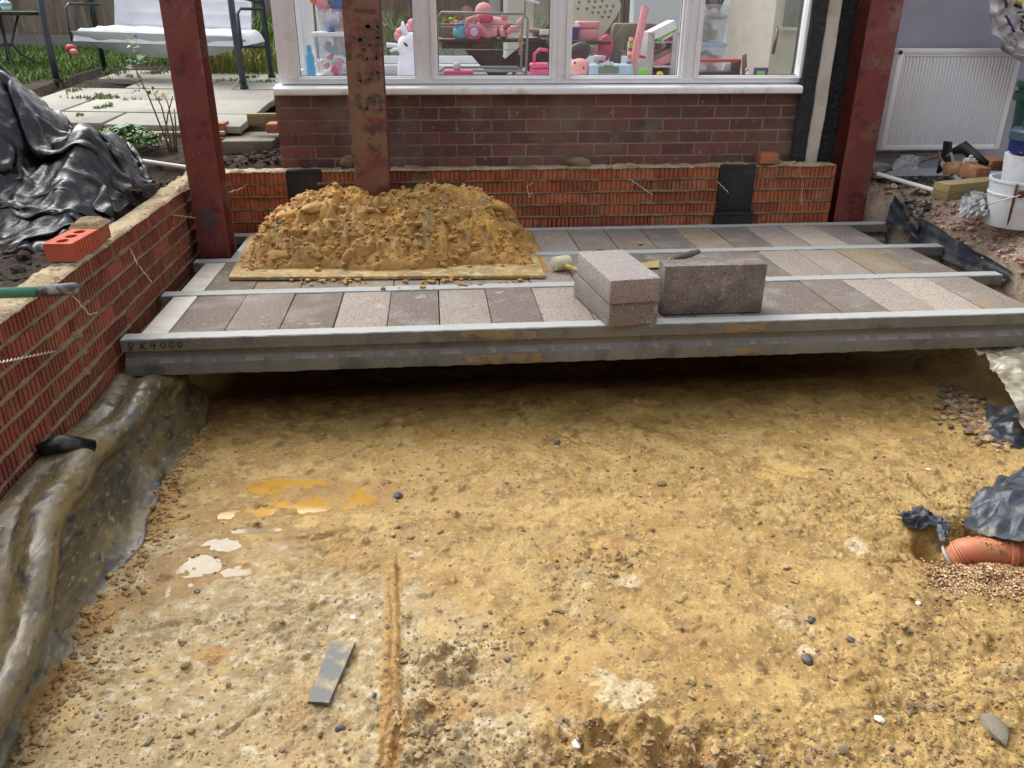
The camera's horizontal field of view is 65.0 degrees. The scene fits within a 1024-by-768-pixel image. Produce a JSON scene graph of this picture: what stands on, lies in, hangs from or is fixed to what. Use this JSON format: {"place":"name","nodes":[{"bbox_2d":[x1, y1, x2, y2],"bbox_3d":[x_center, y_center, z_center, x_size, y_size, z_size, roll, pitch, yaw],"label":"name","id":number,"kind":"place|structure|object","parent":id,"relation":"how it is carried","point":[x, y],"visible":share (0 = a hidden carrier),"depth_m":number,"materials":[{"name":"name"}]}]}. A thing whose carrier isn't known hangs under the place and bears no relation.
{"place":"outdoors","nodes":[
{"label":"outdoors","id":0,"kind":"place"},
{"bbox_2d":[5,51,168,83],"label":"lawn","id":1,"kind":"structure","parent":0,"point":[30,81],"depth_m":7.56,"materials":[{"name":"plant"}]},
{"bbox_2d":[0,11,46,69],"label":"garden table","id":2,"kind":"object","parent":1,"relation":"on","point":[6,44],"visible":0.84,"depth_m":7.62,"materials":[{"name":"black metal"}]},
{"bbox_2d":[40,70,278,133],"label":"patio","id":3,"kind":"structure","parent":0,"point":[235,104],"depth_m":6.00,"materials":[{"name":"stone"}]},
{"bbox_2d":[37,0,275,88],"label":"swing seat","id":4,"kind":"object","parent":3,"relation":"on","point":[228,25],"visible":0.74,"depth_m":6.96,"materials":[{"name":"fabric"}]},
{"bbox_2d":[209,29,277,73],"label":"grass","id":5,"kind":"structure","parent":3,"relation":"on","point":[223,63],"depth_m":7.58,"materials":[{"name":"green plant"}]},
{"bbox_2d":[51,64,274,116],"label":"grass","id":6,"kind":"structure","parent":0,"point":[107,71],"depth_m":6.99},
{"bbox_2d":[0,56,782,286],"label":"garden soil","id":7,"kind":"structure","parent":0,"point":[49,86],"depth_m":4.73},
{"bbox_2d":[0,63,154,253],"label":"plastic sheet","id":8,"kind":"object","parent":7,"relation":"on","point":[60,173],"visible":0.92,"depth_m":3.52,"materials":[{"name":"plastic"}]},
{"bbox_2d":[102,123,164,148],"bbox_3d":[-2.296,-1.472,4.817,0.414,0.187,0.313,-2,25,-5],"label":"leafy plant","id":9,"kind":"object","parent":7,"relation":"on","point":[139,134],"visible":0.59,"depth_m":4.78,"materials":[{"name":"green plant"}]},
{"bbox_2d":[0,143,280,287],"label":"soil lumps","id":10,"kind":"object","parent":7,"relation":"on","point":[21,254],"visible":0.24,"depth_m":3.18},
{"bbox_2d":[126,35,177,151],"bbox_3d":[-2.117,-1.705,4.742,0.250,0.653,0.185,-2,25,-5],"label":"rose bush","id":11,"kind":"object","parent":7,"relation":"on","point":[140,58],"visible":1,"depth_m":4.79,"materials":[{"name":"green plant"}]},
{"bbox_2d":[221,138,276,153],"bbox_3d":[-1.608,-1.460,4.926,0.304,0.074,0.130,-2,25,-5],"label":"kerb stone","id":12,"kind":"object","parent":7,"relation":"on","point":[237,145],"visible":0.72,"depth_m":4.87,"materials":[{"name":"concrete"}]},
{"bbox_2d":[0,43,627,84],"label":"grass","id":13,"kind":"structure","parent":7,"relation":"on","point":[67,61],"depth_m":8.08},
{"bbox_2d":[0,0,629,55],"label":"garden fence","id":14,"kind":"object","parent":7,"relation":"on","point":[29,29],"visible":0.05,"depth_m":9.30,"materials":[{"name":"wood"}]},
{"bbox_2d":[168,5,548,60],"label":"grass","id":15,"kind":"structure","parent":7,"relation":"on","point":[390,26],"depth_m":8.37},
{"bbox_2d":[270,0,891,168],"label":"conservatory","id":16,"kind":"object","parent":7,"relation":"on","point":[559,114],"visible":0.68,"depth_m":4.69,"materials":[{"name":"red brick"}]},
{"bbox_2d":[311,31,345,74],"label":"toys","id":17,"kind":"object","parent":16,"relation":"on","point":[337,64],"visible":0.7,"depth_m":4.73,"materials":[{"name":"clear plastic"}]},
{"bbox_2d":[386,19,421,74],"bbox_3d":[-0.640,-2.004,4.816,0.220,0.342,0.168,-2,25,-5],"label":"unicorn head","id":18,"kind":"object","parent":16,"relation":"on","point":[403,38],"visible":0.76,"depth_m":4.78},
{"bbox_2d":[437,0,528,74],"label":"wire trolley","id":19,"kind":"object","parent":16,"relation":"on","point":[493,13],"visible":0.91,"depth_m":4.74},
{"bbox_2d":[439,25,548,74],"bbox_3d":[-0.096,-2.387,5.803,0.876,0.378,0.500,-2,25,-5],"label":"folding table","id":20,"kind":"object","parent":16,"relation":"in","point":[448,40],"visible":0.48,"depth_m":5.61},
{"bbox_2d":[475,2,509,38],"bbox_3d":[-0.125,-2.507,5.559,0.264,0.242,0.209,-2,25,-5],"label":"soft toy","id":21,"kind":"object","parent":20,"relation":"on","point":[489,21],"visible":0.83,"depth_m":5.52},
{"bbox_2d":[270,0,804,83],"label":"window frame","id":22,"kind":"structure","parent":16,"relation":"in","point":[424,10],"depth_m":4.54,"materials":[{"name":"white plastic"}]},
{"bbox_2d":[546,40,610,44],"bbox_3d":[0.428,-2.220,5.217,0.372,0.020,0.300,-2,25,-5],"label":"dark shelf","id":23,"kind":"object","parent":16,"relation":"in","point":[597,42],"visible":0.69,"depth_m":5.09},
{"bbox_2d":[574,21,599,39],"bbox_3d":[0.479,-2.269,5.155,0.147,0.108,0.128,-2,25,-5],"label":"toy case","id":24,"kind":"object","parent":23,"relation":"on","point":[588,30],"visible":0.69,"depth_m":5.10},
{"bbox_2d":[571,41,590,74],"bbox_3d":[0.415,-1.973,4.882,0.140,0.194,0.297,1,25,1],"label":"soft toy","id":25,"kind":"object","parent":16,"relation":"on","point":[581,52],"visible":0.81,"depth_m":4.92,"materials":[{"name":"pink fabric"}]},
{"bbox_2d":[572,0,620,47],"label":"chair back","id":26,"kind":"object","parent":16,"relation":"in","point":[604,13],"visible":0.73,"depth_m":5.43,"materials":[{"name":"beige paint"}]},
{"bbox_2d":[587,51,632,74],"bbox_3d":[0.585,-1.931,4.852,0.268,0.145,0.170,-2,25,-5],"label":"play sink","id":27,"kind":"object","parent":16,"relation":"on","point":[606,68],"visible":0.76,"depth_m":4.79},
{"bbox_2d":[631,6,649,67],"bbox_3d":[0.769,-2.098,4.866,0.106,0.350,0.048,-2,25,-5],"label":"foam tube","id":28,"kind":"object","parent":16,"relation":"in","point":[641,25],"visible":0.8,"depth_m":4.84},
{"bbox_2d":[634,31,677,74],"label":"drawer tower","id":29,"kind":"structure","parent":16,"relation":"in","point":[649,45],"depth_m":5.04,"materials":[{"name":"white plastic"}]},
{"bbox_2d":[699,59,740,74],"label":"toy garage","id":30,"kind":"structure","parent":16,"relation":"on","point":[733,67],"depth_m":4.84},
{"bbox_2d":[768,0,800,73],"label":"door leaf","id":31,"kind":"structure","parent":16,"relation":"in","point":[786,20],"depth_m":5.85,"materials":[{"name":"beige paint"}]},
{"bbox_2d":[16,303,1023,767],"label":"pit floor","id":32,"kind":"structure","parent":0,"point":[304,589],"depth_m":2.48,"materials":[{"name":"soil"}]},
{"bbox_2d":[0,171,200,527],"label":"brick wall","id":33,"kind":"structure","parent":32,"relation":"on","point":[62,361],"depth_m":2.89,"materials":[{"name":"brick"}]},
{"bbox_2d":[0,282,79,297],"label":"pole","id":34,"kind":"object","parent":33,"relation":"on","point":[60,289],"visible":1,"depth_m":2.42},
{"bbox_2d":[42,229,101,261],"bbox_3d":[-1.610,-0.510,2.949,0.102,0.065,0.215,0,25,-1],"label":"perforated brick","id":35,"kind":"object","parent":33,"relation":"on","point":[72,245],"visible":1,"depth_m":2.89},
{"bbox_2d":[68,216,110,242],"bbox_3d":[-1.628,-0.597,3.107,0.116,0.088,0.125,-2,25,-5],"label":"half brick","id":36,"kind":"object","parent":33,"relation":"on","point":[101,224],"visible":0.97,"depth_m":3.08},
{"bbox_2d":[0,371,210,767],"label":"plastic sheet","id":37,"kind":"object","parent":32,"relation":"on","point":[78,496],"visible":0.94,"depth_m":2.44,"materials":[{"name":"plastic"}]},
{"bbox_2d":[5,433,220,767],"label":"clay crumbs","id":38,"kind":"object","parent":32,"relation":"on","point":[33,741],"visible":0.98,"depth_m":2.24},
{"bbox_2d":[159,0,236,258],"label":"steel column","id":39,"kind":"structure","parent":32,"relation":"on","point":[187,52],"depth_m":3.95,"materials":[{"name":"metal"}]},
{"bbox_2d":[139,527,281,603],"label":"puddle water","id":40,"kind":"structure","parent":32,"relation":"on","point":[204,564],"depth_m":2.51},
{"bbox_2d":[217,478,379,518],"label":"puddle water","id":41,"kind":"structure","parent":32,"relation":"on","point":[314,504],"depth_m":2.85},
{"bbox_2d":[308,641,355,705],"bbox_3d":[-0.470,0.751,2.101,0.068,0.010,0.218,2,25,4],"label":"plastic offcut","id":42,"kind":"object","parent":32,"relation":"on","point":[335,660],"visible":1,"depth_m":2.09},
{"bbox_2d":[36,387,1023,767],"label":"clay clods","id":43,"kind":"object","parent":32,"relation":"on","point":[752,747],"visible":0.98,"depth_m":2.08,"materials":[{"name":"soil"}]},
{"bbox_2d":[225,159,836,232],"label":"brick wall","id":44,"kind":"structure","parent":32,"relation":"on","point":[722,193],"depth_m":4.79,"materials":[{"name":"red brick"}]},
{"bbox_2d":[234,221,887,249],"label":"concrete beam","id":45,"kind":"structure","parent":44,"relation":"on","point":[876,230],"depth_m":4.88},
{"bbox_2d":[827,0,903,221],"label":"steel column","id":46,"kind":"structure","parent":45,"relation":"on","point":[874,37],"depth_m":4.76,"materials":[{"name":"metal"}]},
{"bbox_2d":[790,0,858,162],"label":"pebbledash corner","id":47,"kind":"object","parent":44,"relation":"on","point":[826,60],"visible":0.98,"depth_m":4.72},
{"bbox_2d":[67,383,1023,767],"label":"fine stones","id":48,"kind":"object","parent":32,"relation":"on","point":[777,707],"visible":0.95,"depth_m":2.09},
{"bbox_2d":[120,308,1023,376],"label":"concrete beam","id":49,"kind":"structure","parent":32,"relation":"on","point":[212,352],"depth_m":3.32,"materials":[{"name":"grey"}]},
{"bbox_2d":[142,296,196,332],"bbox_3d":[-1.452,-0.273,3.429,0.104,0.057,0.463,-2,25,-5],"label":"infill slip","id":50,"kind":"object","parent":49,"relation":"attached to","point":[169,316],"visible":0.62,"depth_m":3.40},
{"bbox_2d":[170,295,246,332],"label":"floor block","id":51,"kind":"structure","parent":49,"relation":"attached to","point":[209,313],"depth_m":3.41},
{"bbox_2d":[225,294,294,330],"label":"floor block","id":52,"kind":"structure","parent":49,"relation":"attached to","point":[262,312],"depth_m":3.43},
{"bbox_2d":[280,293,342,328],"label":"floor block","id":53,"kind":"structure","parent":49,"relation":"attached to","point":[307,311],"depth_m":3.46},
{"bbox_2d":[334,292,390,327],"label":"floor block","id":54,"kind":"structure","parent":49,"relation":"attached to","point":[364,309],"depth_m":3.47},
{"bbox_2d":[388,291,438,325],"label":"floor block","id":55,"kind":"structure","parent":49,"relation":"attached to","point":[409,308],"depth_m":3.49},
{"bbox_2d":[439,289,490,324],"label":"floor block","id":56,"kind":"structure","parent":49,"relation":"attached to","point":[463,306],"depth_m":3.51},
{"bbox_2d":[485,288,542,322],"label":"floor block","id":57,"kind":"structure","parent":49,"relation":"attached to","point":[511,305],"depth_m":3.53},
{"bbox_2d":[532,287,593,321],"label":"floor block","id":58,"kind":"structure","parent":49,"relation":"attached to","point":[560,304],"depth_m":3.54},
{"bbox_2d":[587,307,599,319],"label":"floor block","id":59,"kind":"structure","parent":49,"relation":"attached to","point":[594,316],"depth_m":3.42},
{"bbox_2d":[574,274,657,326],"bbox_3d":[0.440,-0.373,3.469,0.215,0.100,0.440,-6,26,-14],"label":"concrete block","id":60,"kind":"object","parent":59,"relation":"on","point":[586,294],"depth_m":3.29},
{"bbox_2d":[577,249,660,303],"bbox_3d":[0.445,-0.461,3.411,0.215,0.100,0.440,-5,25,-12],"label":"concrete block","id":61,"kind":"object","parent":60,"relation":"on","point":[621,276],"depth_m":3.28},
{"bbox_2d":[657,311,693,317],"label":"floor block","id":62,"kind":"structure","parent":49,"relation":"attached to","point":[659,315],"depth_m":3.42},
{"bbox_2d":[658,258,766,314],"bbox_3d":[0.849,-0.418,3.435,0.440,0.215,0.100,-2,25,-5],"label":"concrete block","id":63,"kind":"object","parent":62,"relation":"on","point":[706,286],"depth_m":3.39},
{"bbox_2d":[741,290,792,315],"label":"floor block","id":64,"kind":"structure","parent":49,"relation":"attached to","point":[771,305],"depth_m":3.51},
{"bbox_2d":[764,281,840,313],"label":"floor block","id":65,"kind":"structure","parent":49,"relation":"attached to","point":[795,297],"depth_m":3.64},
{"bbox_2d":[799,280,889,312],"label":"floor block","id":66,"kind":"structure","parent":49,"relation":"on","point":[841,296],"depth_m":3.66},
{"bbox_2d":[884,278,981,309],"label":"floor block","id":67,"kind":"structure","parent":49,"relation":"attached to","point":[932,294],"depth_m":3.71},
{"bbox_2d":[927,277,1023,308],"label":"floor block","id":68,"kind":"structure","parent":49,"relation":"attached to","point":[978,294],"depth_m":3.72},
{"bbox_2d":[161,271,1002,320],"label":"concrete beam","id":69,"kind":"structure","parent":32,"relation":"on","point":[991,279],"depth_m":3.77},
{"bbox_2d":[181,263,225,290],"bbox_3d":[-1.494,-0.497,3.915,0.104,0.057,0.463,-2,25,-5],"label":"infill slip","id":70,"kind":"object","parent":69,"relation":"attached to","point":[203,278],"visible":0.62,"depth_m":3.89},
{"bbox_2d":[205,262,258,290],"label":"floor block","id":71,"kind":"structure","parent":69,"relation":"on","point":[221,281],"depth_m":3.81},
{"bbox_2d":[254,280,303,288],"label":"floor block","id":72,"kind":"structure","parent":69,"relation":"attached to","point":[274,284],"depth_m":3.80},
{"bbox_2d":[301,280,348,287],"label":"floor block","id":73,"kind":"structure","parent":69,"relation":"attached to","point":[326,284],"depth_m":3.80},
{"bbox_2d":[289,242,642,291],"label":"clay crumbs","id":74,"kind":"object","parent":73,"relation":"on","point":[347,279],"visible":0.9,"depth_m":3.82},
{"bbox_2d":[528,256,573,282],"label":"floor block","id":75,"kind":"structure","parent":69,"relation":"attached to","point":[551,275],"depth_m":3.93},
{"bbox_2d":[719,252,789,276],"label":"floor block","id":76,"kind":"structure","parent":69,"relation":"attached to","point":[773,270],"depth_m":4.24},
{"bbox_2d":[758,250,832,275],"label":"floor block","id":77,"kind":"structure","parent":69,"relation":"attached to","point":[793,263],"depth_m":4.15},
{"bbox_2d":[797,250,873,274],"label":"floor block","id":78,"kind":"structure","parent":69,"relation":"on","point":[833,262],"depth_m":4.18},
{"bbox_2d":[835,248,916,273],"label":"floor block","id":79,"kind":"structure","parent":69,"relation":"attached to","point":[872,261],"depth_m":4.19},
{"bbox_2d":[842,279,936,311],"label":"floor block","id":80,"kind":"structure","parent":69,"relation":"attached to","point":[888,296],"depth_m":3.68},
{"bbox_2d":[873,248,957,272],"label":"floor block","id":81,"kind":"structure","parent":69,"relation":"attached to","point":[913,260],"depth_m":4.21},
{"bbox_2d":[895,504,943,529],"bbox_3d":[1.392,0.452,2.719,0.143,0.066,0.127,-2,25,-5],"label":"plastic sheet","id":82,"kind":"object","parent":32,"relation":"on","point":[920,517],"visible":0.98,"depth_m":2.71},
{"bbox_2d":[917,377,1012,451],"bbox_3d":[1.962,0.122,3.447,0.344,0.054,0.690,-2,25,-5],"label":"broken rubble","id":83,"kind":"object","parent":32,"relation":"on","point":[978,424],"visible":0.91,"depth_m":3.43,"materials":[{"name":"gravel"}]},
{"bbox_2d":[920,536,1023,611],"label":"pea shingle","id":84,"kind":"object","parent":32,"relation":"on","point":[991,577],"visible":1,"depth_m":2.45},
{"bbox_2d":[940,537,1023,566],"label":"drain pipe","id":85,"kind":"object","parent":32,"relation":"on","point":[969,550],"visible":0.73,"depth_m":2.55,"materials":[{"name":"plastic"}]},
{"bbox_2d":[964,466,1023,540],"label":"plastic sheet","id":86,"kind":"object","parent":32,"relation":"on","point":[997,509],"visible":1,"depth_m":2.66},
{"bbox_2d":[981,712,1009,746],"bbox_3d":[1.180,0.841,1.948,0.060,0.034,0.094,-2,25,-5],"label":"flat stone","id":87,"kind":"object","parent":32,"relation":"on","point":[996,727],"visible":0.99,"depth_m":1.94,"materials":[{"name":"stone"}]},
{"bbox_2d":[974,346,1023,427],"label":"plastic sheet","id":88,"kind":"object","parent":32,"relation":"on","point":[1007,365],"visible":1,"depth_m":3.35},
{"bbox_2d":[985,404,1023,448],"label":"plastic sheet","id":89,"kind":"object","parent":32,"relation":"on","point":[1005,424],"visible":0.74,"depth_m":3.28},
{"bbox_2d":[862,174,1023,302],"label":"rubble bank","id":90,"kind":"structure","parent":0,"point":[877,207],"depth_m":4.55,"materials":[{"name":"soil"}]},
{"bbox_2d":[193,243,943,284],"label":"concrete beam","id":91,"kind":"structure","parent":90,"relation":"on","point":[933,251],"depth_m":4.39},
{"bbox_2d":[531,231,578,251],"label":"floor block","id":92,"kind":"structure","parent":91,"relation":"attached to","point":[551,241],"depth_m":4.54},
{"bbox_2d":[567,230,618,250],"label":"floor block","id":93,"kind":"structure","parent":91,"relation":"attached to","point":[588,240],"depth_m":4.55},
{"bbox_2d":[604,229,657,249],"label":"floor block","id":94,"kind":"structure","parent":91,"relation":"attached to","point":[627,239],"depth_m":4.57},
{"bbox_2d":[640,228,696,248],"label":"floor block","id":95,"kind":"structure","parent":91,"relation":"on","point":[667,238],"depth_m":4.59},
{"bbox_2d":[675,228,734,248],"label":"floor block","id":96,"kind":"structure","parent":91,"relation":"attached to","point":[697,238],"depth_m":4.61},
{"bbox_2d":[710,227,773,247],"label":"floor block","id":97,"kind":"structure","parent":91,"relation":"attached to","point":[738,237],"depth_m":4.63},
{"bbox_2d":[746,227,809,246],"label":"floor block","id":98,"kind":"structure","parent":91,"relation":"on","point":[776,236],"depth_m":4.66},
{"bbox_2d":[780,226,847,245],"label":"floor block","id":99,"kind":"structure","parent":91,"relation":"attached to","point":[812,236],"depth_m":4.66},
{"bbox_2d":[815,225,883,244],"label":"floor block","id":100,"kind":"structure","parent":91,"relation":"attached to","point":[847,234],"depth_m":4.69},
{"bbox_3d":[-1.276,-0.710,4.434,0.213,0.100,0.462,-2,25,-5],"label":"floor block","id":101,"kind":"object","parent":91,"relation":"attached to","visible":0},
{"bbox_2d":[229,234,544,279],"bbox_3d":[-0.658,-0.680,4.223,1.569,0.016,0.916,-2,25,-5],"label":"plywood board","id":102,"kind":"object","parent":101,"relation":"on","point":[496,271],"visible":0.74,"depth_m":3.89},
{"bbox_2d":[341,0,391,195],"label":"steel column","id":103,"kind":"structure","parent":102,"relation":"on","point":[363,37],"depth_m":4.13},
{"bbox_2d":[228,182,548,278],"bbox_3d":[-0.629,-0.873,4.232,1.560,0.367,0.820,-2,25,-5],"label":"clay heap","id":104,"kind":"object","parent":102,"relation":"on","point":[427,225],"visible":0.97,"depth_m":4.06,"materials":[{"name":"sand"}]},
{"bbox_2d":[871,175,966,218],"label":"dark gravel","id":105,"kind":"structure","parent":90,"relation":"on","point":[920,179],"depth_m":5.00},
{"bbox_2d":[870,179,1023,273],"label":"rubble chips","id":106,"kind":"object","parent":90,"relation":"on","point":[969,227],"visible":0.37,"depth_m":4.38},
{"bbox_2d":[871,0,1023,176],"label":"plaster wall","id":107,"kind":"structure","parent":90,"relation":"on","point":[945,23],"depth_m":4.97,"materials":[{"name":"paint"}]},
{"bbox_2d":[876,48,1020,149],"bbox_3d":[2.741,-1.787,5.056,0.809,0.598,0.081,-2,25,-5],"label":"radiator","id":108,"kind":"object","parent":107,"relation":"attached to","point":[935,98],"visible":0.88,"depth_m":5.02,"materials":[{"name":"white metal"}]},
{"bbox_2d":[989,0,1023,62],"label":"plastic sack","id":109,"kind":"object","parent":108,"relation":"hanging from","point":[1007,19],"visible":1,"depth_m":4.71,"materials":[{"name":"white"}]},
{"bbox_2d":[908,218,1012,288],"bbox_3d":[2.431,-0.724,4.366,0.046,0.168,0.869,-3,25,-7],"label":"plastic sheet","id":110,"kind":"object","parent":90,"relation":"on","point":[962,255],"visible":0.87,"depth_m":4.39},
{"bbox_2d":[885,195,919,240],"bbox_3d":[2.342,-0.998,4.814,0.068,0.188,0.391,-2,25,-5],"label":"plastic sheet","id":111,"kind":"object","parent":110,"relation":"on","point":[901,217],"visible":1,"depth_m":4.84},
{"bbox_2d":[931,176,989,200],"bbox_3d":[2.514,-1.065,4.357,0.525,0.085,0.100,-10,27,-21],"label":"timber offcut","id":112,"kind":"object","parent":90,"relation":"on","point":[950,190],"visible":0.51,"depth_m":4.27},
{"bbox_2d":[958,190,989,218],"bbox_3d":[2.431,-0.938,4.184,0.187,0.123,0.320,14,28,27],"label":"film scrap","id":113,"kind":"object","parent":90,"relation":"on","point":[973,203],"visible":0.84,"depth_m":4.15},
{"bbox_2d":[958,163,990,177],"bbox_3d":[2.642,-1.213,4.587,0.150,0.070,0.100,-10,35,-33],"label":"broken brick","id":114,"kind":"object","parent":90,"relation":"on","point":[971,170],"visible":0.79,"depth_m":4.55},
{"bbox_2d":[983,173,1023,230],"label":"white bucket","id":115,"kind":"object","parent":90,"relation":"on","point":[1005,202],"visible":0.93,"depth_m":4.04,"materials":[{"name":"plastic"}]},
{"bbox_2d":[1001,151,1023,182],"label":"white bucket","id":116,"kind":"object","parent":115,"relation":"in","point":[1013,168],"visible":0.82,"depth_m":4.01,"materials":[{"name":"plastic"}]},
{"bbox_2d":[1007,79,1023,150],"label":"green bin","id":117,"kind":"object","parent":90,"relation":"on","point":[1018,116],"visible":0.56,"depth_m":4.44,"materials":[{"name":"plastic"}]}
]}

